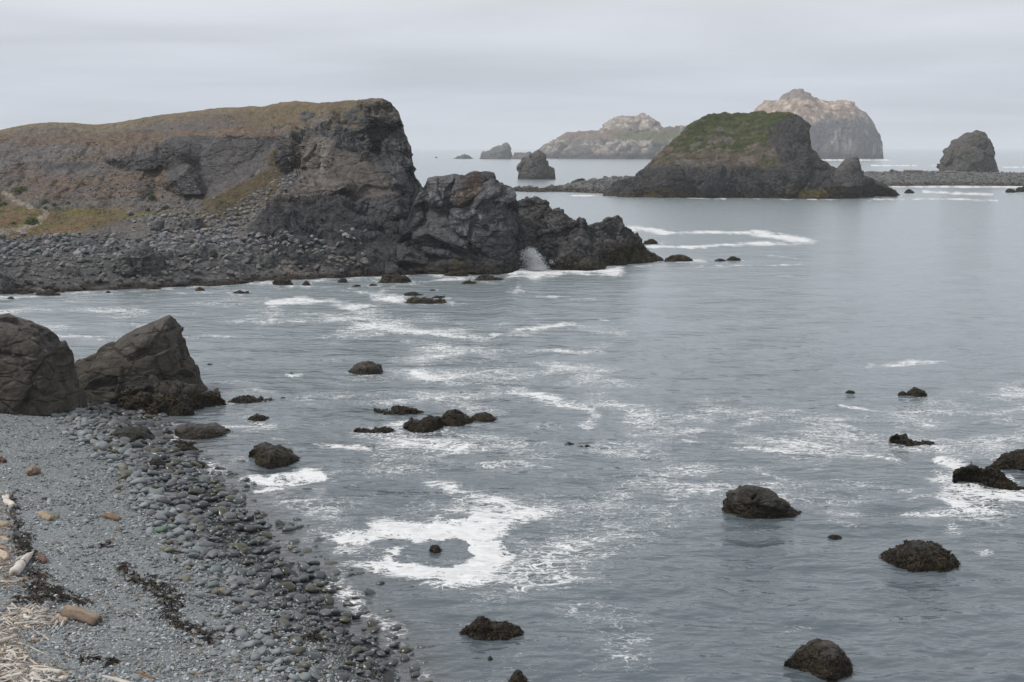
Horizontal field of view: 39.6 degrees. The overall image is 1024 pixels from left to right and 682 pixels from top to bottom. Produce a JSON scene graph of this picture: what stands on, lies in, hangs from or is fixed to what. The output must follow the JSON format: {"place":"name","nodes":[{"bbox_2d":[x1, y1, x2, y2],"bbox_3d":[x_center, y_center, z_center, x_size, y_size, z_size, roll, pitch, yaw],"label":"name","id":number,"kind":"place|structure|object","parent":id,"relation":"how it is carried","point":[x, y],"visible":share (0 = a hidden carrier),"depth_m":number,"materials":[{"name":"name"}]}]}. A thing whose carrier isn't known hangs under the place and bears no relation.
{"place":"outdoors","nodes":[
{"label":"outdoors","id":0,"kind":"place"},
{"bbox_2d":[0,401,431,681],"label":"beach","id":1,"kind":"structure","parent":0,"point":[185,531],"depth_m":58.80,"materials":[{"name":"gravel"}]},
{"bbox_2d":[0,457,6,462],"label":"driftwood stump","id":2,"kind":"object","parent":1,"relation":"on","point":[3,460],"visible":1,"depth_m":76.54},
{"bbox_2d":[0,549,9,560],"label":"driftwood log","id":3,"kind":"object","parent":1,"relation":"on","point":[4,555],"visible":1,"depth_m":58.12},
{"bbox_2d":[0,536,10,541],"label":"driftwood log","id":4,"kind":"object","parent":1,"relation":"on","point":[6,538],"visible":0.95,"depth_m":61.07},
{"bbox_2d":[0,520,13,527],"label":"driftwood block","id":5,"kind":"object","parent":1,"relation":"on","point":[6,523],"depth_m":63.11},
{"bbox_2d":[0,490,16,507],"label":"forked driftwood","id":6,"kind":"object","parent":1,"relation":"on","point":[6,500],"visible":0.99,"depth_m":67.53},
{"bbox_2d":[0,635,17,643],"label":"driftwood log","id":7,"kind":"object","parent":1,"relation":"on","point":[6,638],"visible":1,"depth_m":48.27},
{"bbox_2d":[0,612,19,618],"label":"driftwood stick","id":8,"kind":"object","parent":1,"relation":"on","point":[10,614],"visible":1,"depth_m":50.71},
{"bbox_2d":[0,663,20,667],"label":"driftwood log","id":9,"kind":"object","parent":1,"relation":"on","point":[8,665],"visible":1,"depth_m":45.74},
{"bbox_2d":[0,672,22,681],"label":"driftwood log","id":10,"kind":"object","parent":1,"relation":"on","point":[14,674],"visible":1,"depth_m":44.95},
{"bbox_2d":[2,669,28,674],"bbox_3d":[-15.813,10.548,45.288,0.834,0.127,0.150,-8,-8,-12],"label":"driftwood stick","id":11,"kind":"object","parent":1,"relation":"on","point":[15,671],"visible":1,"depth_m":45.27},
{"bbox_2d":[9,551,33,576],"bbox_3d":[-19.784,8.894,57.658,0.431,0.467,3.712,-1,8,-7],"label":"driftwood log","id":12,"kind":"object","parent":1,"relation":"on","point":[18,567],"visible":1,"depth_m":56.70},
{"bbox_2d":[17,577,29,582],"bbox_3d":[-19.048,9.290,55.433,0.187,0.180,0.620,3,8,21],"label":"driftwood log","id":13,"kind":"object","parent":1,"relation":"on","point":[21,579],"visible":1,"depth_m":55.35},
{"bbox_2d":[17,646,37,664],"bbox_3d":[-16.038,10.394,46.924,0.203,0.140,1.972,-6,10,-36],"label":"driftwood branch","id":14,"kind":"object","parent":1,"relation":"on","point":[30,659],"visible":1,"depth_m":46.62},
{"bbox_2d":[23,613,31,618],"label":"driftwood stick","id":15,"kind":"object","parent":1,"relation":"on","point":[25,616],"visible":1,"depth_m":50.56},
{"bbox_2d":[12,639,47,654],"bbox_3d":[-16.241,10.297,47.833,2.126,0.146,0.090,6,10,37],"label":"driftwood plank","id":16,"kind":"object","parent":1,"relation":"on","point":[35,649],"visible":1,"depth_m":47.57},
{"bbox_2d":[14,621,49,624],"bbox_3d":[-16.880,9.942,50.220,1.348,0.128,0.150,3,15,-30],"label":"driftwood stick","id":17,"kind":"object","parent":1,"relation":"on","point":[19,623],"visible":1,"depth_m":50.09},
{"bbox_2d":[0,502,65,681],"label":"driftwood","id":18,"kind":"object","parent":1,"relation":"on","point":[7,566],"visible":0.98,"depth_m":49.50,"materials":[{"name":"wood"}]},
{"bbox_2d":[26,465,40,475],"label":"driftwood stump","id":19,"kind":"object","parent":1,"relation":"on","point":[31,470],"visible":1,"depth_m":74.12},
{"bbox_2d":[25,671,41,677],"bbox_3d":[-15.146,10.624,45.039,0.530,0.264,0.379,6,10,37],"label":"driftwood root","id":20,"kind":"object","parent":1,"relation":"on","point":[35,674],"visible":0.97,"depth_m":45.08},
{"bbox_2d":[30,608,49,613],"bbox_3d":[-17.095,9.818,51.478,0.790,0.164,0.112,-8,11,-44],"label":"driftwood stick","id":21,"kind":"object","parent":1,"relation":"on","point":[38,612],"visible":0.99,"depth_m":51.47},
{"bbox_2d":[36,552,46,563],"bbox_3d":[-19.390,8.905,58.572,0.338,0.257,1.342,-5,9,-30],"label":"stone","id":22,"kind":"object","parent":1,"relation":"on","point":[41,557],"visible":1,"depth_m":58.37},
{"bbox_2d":[30,665,52,668],"bbox_3d":[-15.115,10.504,45.796,0.798,0.080,0.114,5,20,-11],"label":"driftwood stick","id":23,"kind":"object","parent":1,"relation":"on","point":[39,666],"visible":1,"depth_m":45.80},
{"bbox_2d":[34,630,49,640],"bbox_3d":[-16.216,10.175,49.129,0.109,0.072,1.283,-7,10,-40],"label":"driftwood stick","id":24,"kind":"object","parent":1,"relation":"on","point":[47,638],"visible":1,"depth_m":49.07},
{"bbox_2d":[33,615,52,618],"bbox_3d":[-16.809,9.893,50.775,0.859,0.216,0.151,-7,-13,-43],"label":"driftwood stick","id":25,"kind":"object","parent":1,"relation":"on","point":[41,616],"visible":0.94,"depth_m":50.74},
{"bbox_2d":[0,313,87,416],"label":"beach rock","id":26,"kind":"object","parent":1,"relation":"on","point":[38,375],"visible":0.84,"depth_m":91.77,"materials":[{"name":"stone"}]},
{"bbox_2d":[38,510,53,520],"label":"driftwood block","id":27,"kind":"object","parent":1,"relation":"on","point":[44,515],"depth_m":65.09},
{"bbox_2d":[31,667,71,676],"bbox_3d":[-14.719,10.607,45.647,1.429,0.223,0.315,2,8,14],"label":"driftwood log","id":28,"kind":"object","parent":1,"relation":"on","point":[57,671],"visible":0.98,"depth_m":45.62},
{"bbox_2d":[49,614,67,630],"bbox_3d":[-16.117,9.966,50.279,0.577,0.408,1.019,1,8,8],"label":"driftwood root","id":29,"kind":"object","parent":1,"relation":"on","point":[57,618],"visible":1,"depth_m":50.51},
{"bbox_2d":[59,675,67,681],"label":"driftwood stump","id":30,"kind":"object","parent":1,"relation":"on","point":[63,677],"visible":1,"depth_m":45.02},
{"bbox_2d":[60,604,102,625],"bbox_3d":[-15.499,9.877,51.187,1.882,0.446,0.726,4,9,28],"label":"driftwood log","id":31,"kind":"object","parent":1,"relation":"on","point":[76,613],"visible":0.98,"depth_m":51.02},
{"bbox_2d":[102,512,121,521],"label":"driftwood log","id":32,"kind":"object","parent":1,"relation":"on","point":[111,516],"visible":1,"depth_m":65.87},
{"bbox_2d":[102,675,129,681],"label":"driftwood log","id":33,"kind":"object","parent":1,"relation":"on","point":[111,678],"visible":1,"depth_m":45.28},
{"bbox_2d":[110,425,154,442],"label":"beach boulder","id":34,"kind":"object","parent":1,"relation":"on","point":[133,433],"visible":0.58,"depth_m":86.60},
{"bbox_2d":[74,315,207,404],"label":"beach rock","id":35,"kind":"object","parent":1,"relation":"on","point":[110,371],"visible":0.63,"depth_m":101.58,"materials":[{"name":"stone"}]},
{"bbox_2d":[136,671,154,678],"bbox_3d":[-11.847,10.814,45.991,0.866,0.118,0.115,6,10,36],"label":"driftwood stick","id":36,"kind":"object","parent":1,"relation":"on","point":[145,675],"visible":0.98,"depth_m":45.94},
{"bbox_2d":[149,455,164,468],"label":"beach boulder","id":37,"kind":"object","parent":1,"relation":"on","point":[157,460],"visible":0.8,"depth_m":79.27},
{"bbox_2d":[5,492,324,666],"bbox_3d":[-18.593,9.484,57.600,9.180,1.229,26.038,-8,11,-44],"label":"seaweed wrack","id":38,"kind":"object","parent":1,"relation":"on","point":[182,625],"visible":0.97,"depth_m":54.16,"materials":[{"name":"plant"}]},
{"bbox_2d":[115,375,226,415],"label":"rock ledge","id":39,"kind":"object","parent":1,"relation":"on","point":[151,394],"visible":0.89,"depth_m":98.34,"materials":[{"name":"stone"}]},
{"bbox_2d":[165,401,194,415],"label":"rock ledge","id":40,"kind":"object","parent":1,"relation":"on","point":[180,408],"visible":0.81,"depth_m":95.81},
{"bbox_2d":[0,149,1023,681],"bbox_3d":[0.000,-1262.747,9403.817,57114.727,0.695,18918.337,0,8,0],"label":"sea","id":41,"kind":"structure","parent":0,"point":[680,399],"depth_m":91.25,"materials":[{"name":"liquid"}]},
{"bbox_2d":[38,291,59,295],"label":"shore rock","id":42,"kind":"object","parent":41,"relation":"in","point":[53,293],"visible":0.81,"depth_m":173.31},
{"bbox_2d":[65,287,82,291],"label":"shore rock","id":43,"kind":"object","parent":41,"relation":"in","point":[68,289],"visible":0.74,"depth_m":178.27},
{"bbox_2d":[147,286,160,289],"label":"shore rock","id":44,"kind":"object","parent":41,"relation":"in","point":[152,288],"visible":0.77,"depth_m":180.45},
{"bbox_2d":[162,430,173,434],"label":"sea rock","id":45,"kind":"object","parent":41,"relation":"in","point":[167,432],"visible":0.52,"depth_m":89.72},
{"bbox_2d":[172,440,196,444],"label":"sea rock","id":46,"kind":"object","parent":41,"relation":"in","point":[181,442],"visible":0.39,"depth_m":86.75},
{"bbox_2d":[173,442,203,451],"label":"sea rock","id":47,"kind":"object","parent":41,"relation":"in","point":[187,447],"visible":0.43,"depth_m":84.34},
{"bbox_2d":[195,287,204,290],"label":"shore rock","id":48,"kind":"object","parent":41,"relation":"in","point":[199,289],"visible":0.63,"depth_m":178.79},
{"bbox_2d":[174,422,232,439],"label":"sea rock","id":49,"kind":"object","parent":41,"relation":"in","point":[191,431],"visible":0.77,"depth_m":88.61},
{"bbox_2d":[198,282,221,285],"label":"shore rock","id":50,"kind":"object","parent":41,"relation":"in","point":[209,284],"visible":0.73,"depth_m":185.14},
{"bbox_2d":[0,98,422,295],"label":"headland","id":51,"kind":"structure","parent":41,"relation":"in","point":[308,190],"depth_m":250.23,"materials":[{"name":"stone"}]},
{"bbox_2d":[0,201,7,206],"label":"shrub","id":52,"kind":"object","parent":51,"relation":"on","point":[2,203],"visible":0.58,"depth_m":293.24,"materials":[{"name":"green plant"}]},
{"bbox_2d":[0,271,15,293],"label":"shore boulder","id":53,"kind":"object","parent":51,"relation":"on","point":[6,280],"visible":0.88,"depth_m":175.82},
{"bbox_2d":[11,186,27,192],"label":"shrub","id":54,"kind":"object","parent":51,"relation":"on","point":[21,189],"visible":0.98,"depth_m":301.89,"materials":[{"name":"green plant"}]},
{"bbox_2d":[24,217,39,225],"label":"shrub","id":55,"kind":"object","parent":51,"relation":"on","point":[31,221],"visible":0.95,"depth_m":240.13,"materials":[{"name":"green plant"}]},
{"bbox_2d":[112,241,165,277],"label":"shore boulder","id":56,"kind":"object","parent":51,"relation":"on","point":[142,258],"visible":0.99,"depth_m":185.08,"materials":[{"name":"stone"}]},
{"bbox_2d":[148,194,156,200],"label":"shrub","id":57,"kind":"object","parent":51,"relation":"on","point":[151,197],"visible":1,"depth_m":290.70,"materials":[{"name":"green plant"}]},
{"bbox_2d":[150,218,164,232],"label":"shore boulder","id":58,"kind":"object","parent":51,"relation":"on","point":[157,224],"visible":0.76,"depth_m":228.55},
{"bbox_2d":[161,205,170,209],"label":"shrub","id":59,"kind":"object","parent":51,"relation":"on","point":[166,207],"visible":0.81,"depth_m":272.40,"materials":[{"name":"green plant"}]},
{"bbox_2d":[162,250,173,260],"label":"shore boulder","id":60,"kind":"object","parent":51,"relation":"on","point":[168,254],"visible":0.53,"depth_m":191.30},
{"bbox_2d":[182,215,204,230],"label":"shore boulder","id":61,"kind":"object","parent":51,"relation":"on","point":[195,222],"visible":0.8,"depth_m":232.92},
{"bbox_2d":[177,244,218,260],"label":"shore boulder","id":62,"kind":"object","parent":51,"relation":"on","point":[202,252],"visible":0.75,"depth_m":194.17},
{"bbox_2d":[244,251,279,268],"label":"shore boulder","id":63,"kind":"object","parent":51,"relation":"on","point":[271,259],"visible":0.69,"depth_m":198.50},
{"bbox_2d":[396,171,520,274],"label":"rock outcrop","id":64,"kind":"object","parent":51,"relation":"on","point":[469,223],"visible":0.97,"depth_m":205.75,"materials":[{"name":"stone"}]},
{"bbox_2d":[234,290,250,293],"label":"shore rock","id":65,"kind":"object","parent":41,"relation":"in","point":[241,292],"visible":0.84,"depth_m":175.78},
{"bbox_2d":[228,395,275,403],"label":"sea rock","id":66,"kind":"object","parent":41,"relation":"in","point":[246,399],"visible":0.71,"depth_m":101.01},
{"bbox_2d":[247,413,268,421],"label":"sea rock","id":67,"kind":"object","parent":41,"relation":"in","point":[256,417],"visible":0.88,"depth_m":94.70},
{"bbox_2d":[248,442,300,469],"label":"sea rock","id":68,"kind":"object","parent":41,"relation":"in","point":[266,455],"visible":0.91,"depth_m":81.44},
{"bbox_2d":[272,275,293,284],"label":"shore rock","id":69,"kind":"object","parent":41,"relation":"in","point":[281,280],"visible":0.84,"depth_m":186.49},
{"bbox_2d":[338,277,347,282],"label":"shore rock","id":70,"kind":"object","parent":41,"relation":"in","point":[343,280],"visible":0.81,"depth_m":190.56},
{"bbox_2d":[348,361,382,374],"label":"sea rock","id":71,"kind":"object","parent":41,"relation":"in","point":[367,368],"visible":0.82,"depth_m":113.89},
{"bbox_2d":[353,426,395,433],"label":"sea rock","id":72,"kind":"object","parent":41,"relation":"in","point":[384,429],"visible":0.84,"depth_m":90.78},
{"bbox_2d":[377,274,410,282],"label":"shore rock","id":73,"kind":"object","parent":41,"relation":"in","point":[396,278],"visible":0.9,"depth_m":190.84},
{"bbox_2d":[373,405,424,414],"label":"sea rock","id":74,"kind":"object","parent":41,"relation":"in","point":[400,410],"visible":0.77,"depth_m":96.78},
{"bbox_2d":[403,292,423,295],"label":"shore rock","id":75,"kind":"object","parent":41,"relation":"in","point":[411,294],"visible":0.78,"depth_m":173.25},
{"bbox_2d":[402,415,443,432],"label":"sea rock","id":76,"kind":"object","parent":41,"relation":"in","point":[429,423],"visible":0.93,"depth_m":91.15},
{"bbox_2d":[404,296,446,303],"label":"shore rock","id":77,"kind":"object","parent":41,"relation":"in","point":[417,300],"visible":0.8,"depth_m":165.26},
{"bbox_2d":[429,544,442,553],"bbox_3d":[-3.245,9.592,63.670,0.934,1.006,0.924,-7,10,-41],"label":"sea rock","id":78,"kind":"object","parent":41,"relation":"in","point":[435,549],"visible":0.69,"depth_m":63.42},
{"bbox_2d":[442,270,468,276],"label":"shore rock","id":79,"kind":"object","parent":41,"relation":"in","point":[460,273],"visible":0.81,"depth_m":199.56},
{"bbox_2d":[441,409,473,426],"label":"sea rock","id":80,"kind":"object","parent":41,"relation":"in","point":[454,417],"visible":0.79,"depth_m":92.55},
{"bbox_2d":[453,154,472,158],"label":"skerry","id":81,"kind":"structure","parent":41,"relation":"in","point":[464,156],"depth_m":2245.85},
{"bbox_2d":[461,280,476,283],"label":"shore rock","id":82,"kind":"object","parent":41,"relation":"in","point":[469,282],"visible":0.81,"depth_m":188.32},
{"bbox_2d":[471,411,496,421],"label":"sea rock","id":83,"kind":"object","parent":41,"relation":"in","point":[485,416],"visible":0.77,"depth_m":94.01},
{"bbox_2d":[475,274,503,280],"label":"shore rock","id":84,"kind":"object","parent":41,"relation":"in","point":[484,277],"visible":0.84,"depth_m":193.96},
{"bbox_2d":[459,616,524,640],"bbox_3d":[-0.697,10.928,52.779,2.738,1.300,1.872,0,8,0],"label":"sea rock","id":85,"kind":"object","parent":41,"relation":"in","point":[481,628],"visible":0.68,"depth_m":52.41,"materials":[{"name":"stone"}]},
{"bbox_2d":[479,142,512,158],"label":"sea stack","id":86,"kind":"object","parent":41,"relation":"in","point":[503,151],"visible":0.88,"depth_m":2214.68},
{"bbox_2d":[507,669,527,681],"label":"sea rock","id":87,"kind":"object","parent":41,"relation":"in","point":[517,675],"visible":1,"depth_m":48.07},
{"bbox_2d":[511,151,530,158],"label":"skerry","id":88,"kind":"structure","parent":41,"relation":"in","point":[518,155],"depth_m":2205.59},
{"bbox_2d":[516,150,555,179],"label":"sea stack","id":89,"kind":"object","parent":41,"relation":"in","point":[534,165],"visible":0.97,"depth_m":802.56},
{"bbox_2d":[518,247,553,270],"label":"spray","id":90,"kind":"object","parent":41,"relation":"on","point":[534,264],"visible":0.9,"depth_m":207.75,"materials":[{"name":"white liquid"}]},
{"bbox_2d":[514,175,633,193],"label":"gravel bar","id":91,"kind":"object","parent":41,"relation":"in","point":[599,186],"visible":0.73,"depth_m":587.68,"materials":[{"name":"gravel"}]},
{"bbox_2d":[518,196,663,270],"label":"rock ridge","id":92,"kind":"object","parent":41,"relation":"in","point":[560,238],"visible":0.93,"depth_m":215.63,"materials":[{"name":"stone"}]},
{"bbox_2d":[534,113,686,158],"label":"island","id":93,"kind":"structure","parent":41,"relation":"on","point":[642,136],"depth_m":2249.94,"materials":[{"name":"stone"}]},
{"bbox_2d":[643,239,657,243],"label":"shore rock","id":94,"kind":"object","parent":41,"relation":"in","point":[650,241],"visible":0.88,"depth_m":266.97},
{"bbox_2d":[664,254,692,261],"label":"shore rock","id":95,"kind":"object","parent":41,"relation":"in","point":[678,258],"visible":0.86,"depth_m":225.50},
{"bbox_2d":[727,256,740,260],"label":"shore rock","id":96,"kind":"object","parent":41,"relation":"in","point":[732,258],"visible":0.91,"depth_m":227.00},
{"bbox_2d":[601,110,899,198],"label":"islet","id":97,"kind":"object","parent":41,"relation":"in","point":[759,154],"visible":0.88,"depth_m":520.01,"materials":[{"name":"stone"}]},
{"bbox_2d":[834,156,862,192],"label":"pinnacle","id":98,"kind":"object","parent":97,"relation":"on","point":[848,173],"visible":0.98,"depth_m":502.10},
{"bbox_2d":[721,485,801,518],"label":"sea rock","id":99,"kind":"object","parent":41,"relation":"in","point":[749,501],"visible":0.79,"depth_m":69.23,"materials":[{"name":"stone"}]},
{"bbox_2d":[753,89,883,158],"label":"island","id":100,"kind":"structure","parent":41,"relation":"on","point":[842,129],"depth_m":2231.81,"materials":[{"name":"stone"}]},
{"bbox_2d":[784,638,852,681],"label":"sea rock","id":101,"kind":"object","parent":41,"relation":"in","point":[825,660],"visible":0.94,"depth_m":48.83,"materials":[{"name":"stone"}]},
{"bbox_2d":[818,187,844,198],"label":"tide rock","id":102,"kind":"object","parent":41,"relation":"in","point":[831,193],"visible":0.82,"depth_m":501.02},
{"bbox_2d":[827,534,841,539],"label":"sea rock","id":103,"kind":"object","parent":41,"relation":"in","point":[834,537],"visible":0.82,"depth_m":65.99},
{"bbox_2d":[854,184,874,197],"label":"tide rock","id":104,"kind":"object","parent":41,"relation":"in","point":[867,191],"visible":0.47,"depth_m":513.69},
{"bbox_2d":[898,391,907,395],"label":"sea rock","id":105,"kind":"object","parent":41,"relation":"in","point":[901,393],"visible":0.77,"depth_m":104.38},
{"bbox_2d":[887,433,935,446],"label":"sea rock","id":106,"kind":"object","parent":41,"relation":"in","point":[903,439],"visible":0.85,"depth_m":86.64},
{"bbox_2d":[907,387,927,396],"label":"sea rock","id":107,"kind":"object","parent":41,"relation":"in","point":[915,391],"visible":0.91,"depth_m":104.26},
{"bbox_2d":[878,539,960,572],"bbox_3d":[17.935,9.550,62.025,3.863,1.536,3.467,0,8,0],"label":"sea rock","id":108,"kind":"object","parent":41,"relation":"in","point":[911,556],"visible":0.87,"depth_m":61.29,"materials":[{"name":"stone"}]},
{"bbox_2d":[864,169,1023,185],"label":"gravel bar","id":109,"kind":"object","parent":41,"relation":"in","point":[892,177],"visible":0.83,"depth_m":690.83,"materials":[{"name":"gravel"}]},
{"bbox_2d":[903,169,923,171],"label":"driftwood log","id":110,"kind":"object","parent":109,"relation":"on","point":[904,170],"visible":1,"depth_m":694.71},
{"bbox_2d":[936,130,998,172],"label":"sea stack","id":111,"kind":"object","parent":41,"relation":"in","point":[974,151],"visible":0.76,"depth_m":778.54,"materials":[{"name":"stone"}]},
{"bbox_2d":[952,461,1023,490],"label":"sea rock","id":112,"kind":"object","parent":41,"relation":"in","point":[989,476],"visible":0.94,"depth_m":76.12,"materials":[{"name":"stone"}]},
{"bbox_2d":[990,448,1023,470],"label":"sea rock","id":113,"kind":"object","parent":41,"relation":"in","point":[1014,459],"visible":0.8,"depth_m":79.92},
{"bbox_2d":[1005,188,1015,192],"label":"tide rock","id":114,"kind":"object","parent":41,"relation":"in","point":[1009,190],"visible":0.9,"depth_m":571.62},
{"bbox_2d":[1015,186,1023,191],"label":"tide rock","id":115,"kind":"object","parent":41,"relation":"in","point":[1019,189],"visible":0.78,"depth_m":577.70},
{"bbox_2d":[0,0,1023,148],"label":"sky","id":116,"kind":"structure","parent":0,"point":[457,74],"materials":[{"name":"grey"}]},
{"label":"driftwood stick","id":117,"kind":"object","parent":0,"visible":0},
{"bbox_2d":[6,649,16,657],"bbox_3d":[-16.477,10.294,46.889,0.778,0.210,0.147,7,-20,47],"label":"driftwood stick","id":118,"kind":"object","parent":117,"relation":"on","point":[13,652],"visible":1,"depth_m":46.82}
]}

